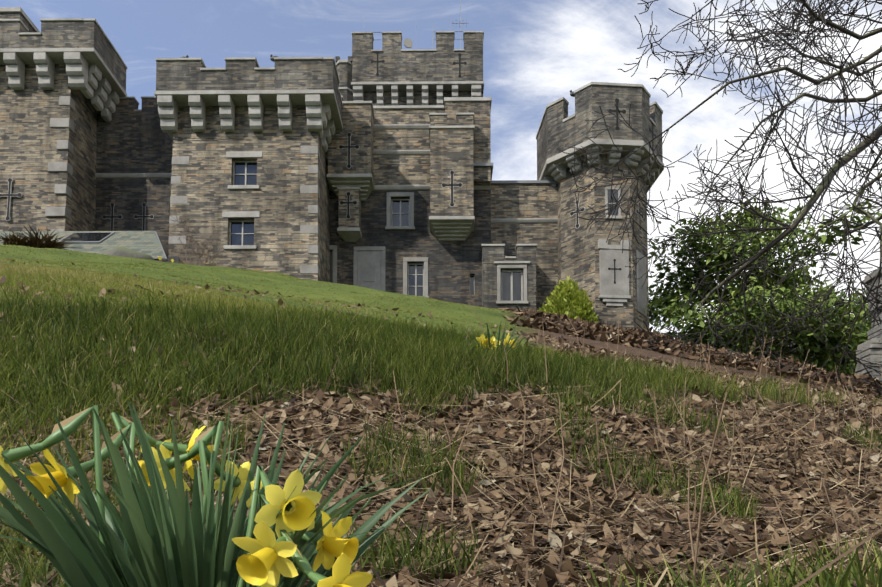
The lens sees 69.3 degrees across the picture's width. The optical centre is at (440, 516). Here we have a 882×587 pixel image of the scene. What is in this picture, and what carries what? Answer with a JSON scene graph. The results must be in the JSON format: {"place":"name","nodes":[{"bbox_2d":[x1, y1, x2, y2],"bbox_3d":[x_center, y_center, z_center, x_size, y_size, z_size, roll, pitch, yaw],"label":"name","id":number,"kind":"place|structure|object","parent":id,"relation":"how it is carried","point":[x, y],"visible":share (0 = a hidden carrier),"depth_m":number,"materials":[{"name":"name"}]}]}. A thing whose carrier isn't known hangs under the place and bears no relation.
{"place":"outdoors","nodes":[
{"label":"outdoors","id":0,"kind":"place"},
{"bbox_2d":[0,231,164,258],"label":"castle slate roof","id":1,"kind":"structure","parent":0,"point":[146,242],"depth_m":24.78,"materials":[{"name":"grey stone"}]},
{"bbox_2d":[0,244,529,327],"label":"grass","id":2,"kind":"structure","parent":0,"point":[278,274],"depth_m":15.44,"materials":[{"name":"green plant"}]},
{"bbox_2d":[59,163,557,258],"bbox_3d":[-3.446,-12.589,27.444,23.298,6.970,3.998,1,-3,-18],"label":"castle leadwork","id":3,"kind":"object","parent":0,"point":[474,165],"visible":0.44,"depth_m":28.94,"materials":[{"name":"grey metal"}]},
{"bbox_2d":[0,52,655,283],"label":"cross-shaped arrow slits","id":4,"kind":"object","parent":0,"point":[348,166],"visible":0.73,"depth_m":28.72,"materials":[{"name":"black stone"}]},
{"bbox_2d":[0,13,662,330],"bbox_3d":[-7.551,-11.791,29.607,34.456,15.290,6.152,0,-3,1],"label":"castle walls","id":5,"kind":"structure","parent":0,"point":[278,200],"depth_m":27.98,"materials":[{"name":"grey stone"}]},
{"bbox_2d":[330,252,332,282],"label":"castle doors","id":6,"kind":"structure","parent":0,"point":[331,266],"depth_m":29.50,"materials":[{"name":"grey wood"}]},
{"bbox_2d":[61,163,617,300],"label":"window frames","id":7,"kind":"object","parent":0,"point":[236,227],"visible":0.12,"depth_m":28.46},
{"bbox_2d":[45,96,646,316],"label":"quoin stones","id":8,"kind":"object","parent":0,"point":[607,257],"visible":0.35,"depth_m":27.29,"materials":[{"name":"grey stone"}]},
{"bbox_2d":[373,0,468,48],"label":"castle aerials","id":9,"kind":"object","parent":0,"point":[460,23],"visible":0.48,"depth_m":38.41,"materials":[{"name":"grey metal"}]},
{"bbox_2d":[229,38,614,295],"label":"castle window frames","id":10,"kind":"structure","parent":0,"point":[408,43],"depth_m":29.39,"materials":[{"name":"white wood"}]},
{"bbox_2d":[0,245,881,586],"bbox_3d":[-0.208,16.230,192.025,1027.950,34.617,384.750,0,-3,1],"label":"terrain","id":11,"kind":"structure","parent":0,"point":[346,293],"depth_m":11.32,"materials":[{"name":"green plant"}]},
{"bbox_2d":[0,231,37,246],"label":"dead bracken","id":12,"kind":"object","parent":11,"relation":"on","point":[13,239],"visible":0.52,"depth_m":19.46,"materials":[{"name":"brown plant"}]},
{"bbox_2d":[4,225,83,248],"bbox_3d":[-12.599,-8.529,20.002,2.290,0.443,2.133,0,-3,1],"label":"spiky plant","id":13,"kind":"object","parent":11,"relation":"on","point":[47,243],"visible":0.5,"depth_m":19.71,"materials":[{"name":"green plant"}]},
{"bbox_2d":[99,246,155,260],"bbox_3d":[-10.648,-8.488,21.451,2.042,0.877,1.210,0,-3,1],"label":"boulder","id":14,"kind":"object","parent":11,"relation":"on","point":[119,251],"visible":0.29,"depth_m":20.99,"materials":[{"name":"grey stone"}]},
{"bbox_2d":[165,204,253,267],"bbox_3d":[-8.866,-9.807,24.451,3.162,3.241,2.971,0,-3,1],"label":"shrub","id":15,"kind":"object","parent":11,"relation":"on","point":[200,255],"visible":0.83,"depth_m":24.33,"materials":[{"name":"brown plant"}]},
{"bbox_2d":[0,7,663,311],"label":"stone trim","id":16,"kind":"structure","parent":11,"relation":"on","point":[91,76],"depth_m":28.33,"materials":[{"name":"grey stone"}]},
{"bbox_2d":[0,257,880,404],"bbox_3d":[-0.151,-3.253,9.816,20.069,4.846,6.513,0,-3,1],"label":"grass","id":17,"kind":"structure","parent":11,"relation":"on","point":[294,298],"depth_m":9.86,"materials":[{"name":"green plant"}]},
{"bbox_2d":[0,284,881,586],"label":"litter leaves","id":18,"kind":"object","parent":11,"relation":"on","point":[516,556],"visible":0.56,"depth_m":2.69,"materials":[{"name":"brown plant"}]},
{"bbox_2d":[0,260,523,586],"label":"daffodil","id":19,"kind":"object","parent":18,"relation":"on","point":[170,540],"depth_m":0.75,"materials":[{"name":"green plant"}]},
{"bbox_2d":[52,407,302,557],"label":"daffodil spathes","id":20,"kind":"object","parent":19,"relation":"attached to","point":[63,423],"visible":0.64,"depth_m":0.76,"materials":[{"name":"beige plant"}]},
{"bbox_2d":[0,256,509,586],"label":"daffodil petals","id":21,"kind":"object","parent":19,"relation":"attached to","point":[266,519],"visible":0.65,"depth_m":0.72,"materials":[{"name":"yellow plant"}]},
{"bbox_2d":[1,257,515,586],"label":"daffodil trumpets","id":22,"kind":"object","parent":19,"relation":"attached to","point":[254,568],"visible":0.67,"depth_m":0.71,"materials":[{"name":"yellow plant"}]},
{"bbox_2d":[0,257,881,586],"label":"dead leaves","id":23,"kind":"object","parent":11,"relation":"on","point":[584,533],"visible":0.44,"depth_m":2.71,"materials":[{"name":"brown plant"}]},
{"bbox_2d":[0,258,881,448],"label":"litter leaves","id":24,"kind":"object","parent":11,"relation":"on","point":[712,401],"visible":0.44,"depth_m":5.07,"materials":[{"name":"brown plant"}]},
{"bbox_2d":[537,303,550,312],"bbox_3d":[4.471,-8.217,27.270,1.584,1.830,1.577,-2,-3,32],"label":"small plant","id":25,"kind":"object","parent":11,"relation":"on","point":[544,309],"visible":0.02,"depth_m":27.14,"materials":[{"name":"green plant"}]},
{"bbox_2d":[443,304,881,579],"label":"dead stalks","id":26,"kind":"object","parent":11,"relation":"on","point":[699,521],"visible":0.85,"depth_m":2.66,"materials":[{"name":"brown plant"}]},
{"bbox_2d":[498,306,881,398],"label":"leaf litter","id":27,"kind":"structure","parent":11,"relation":"on","point":[631,337],"depth_m":14.93,"materials":[{"name":"brown plant"}]},
{"bbox_2d":[542,276,599,322],"bbox_3d":[5.446,-8.817,27.604,3.052,3.138,2.954,0,-3,1],"label":"shrub","id":28,"kind":"object","parent":27,"relation":"on","point":[570,299],"visible":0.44,"depth_m":26.86,"materials":[{"name":"green plant"}]},
{"bbox_2d":[557,0,881,395],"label":"bare tree","id":29,"kind":"object","parent":11,"relation":"on","point":[822,13],"depth_m":13.71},
{"bbox_2d":[644,188,881,374],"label":"leafy bush","id":30,"kind":"object","parent":11,"relation":"on","point":[667,300],"depth_m":31.46,"materials":[{"name":"green plant"}]},
{"bbox_2d":[696,277,871,374],"bbox_3d":[20.853,-8.525,34.946,14.828,10.251,11.896,0,-3,1],"label":"bush","id":31,"kind":"object","parent":11,"relation":"on","point":[841,368],"depth_m":35.33,"materials":[{"name":"green plant"}]},
{"bbox_2d":[734,313,851,363],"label":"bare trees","id":32,"kind":"object","parent":11,"relation":"on","point":[787,345],"depth_m":75.28,"materials":[{"name":"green plant"}]},
{"bbox_2d":[797,309,865,369],"bbox_3d":[24.883,-7.323,35.277,11.512,8.891,11.646,0,-3,1],"label":"foliage","id":33,"kind":"object","parent":11,"relation":"on","point":[849,348],"depth_m":34.48,"materials":[{"name":"plant"}]},
{"bbox_2d":[855,268,881,381],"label":"boulder","id":34,"kind":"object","parent":11,"relation":"on","point":[871,349],"visible":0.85,"depth_m":21.29,"materials":[{"name":"stone"}]},
{"bbox_2d":[0,0,881,338],"label":"sky","id":35,"kind":"structure","parent":0,"point":[535,52],"materials":[{"name":"blue"}]}
]}

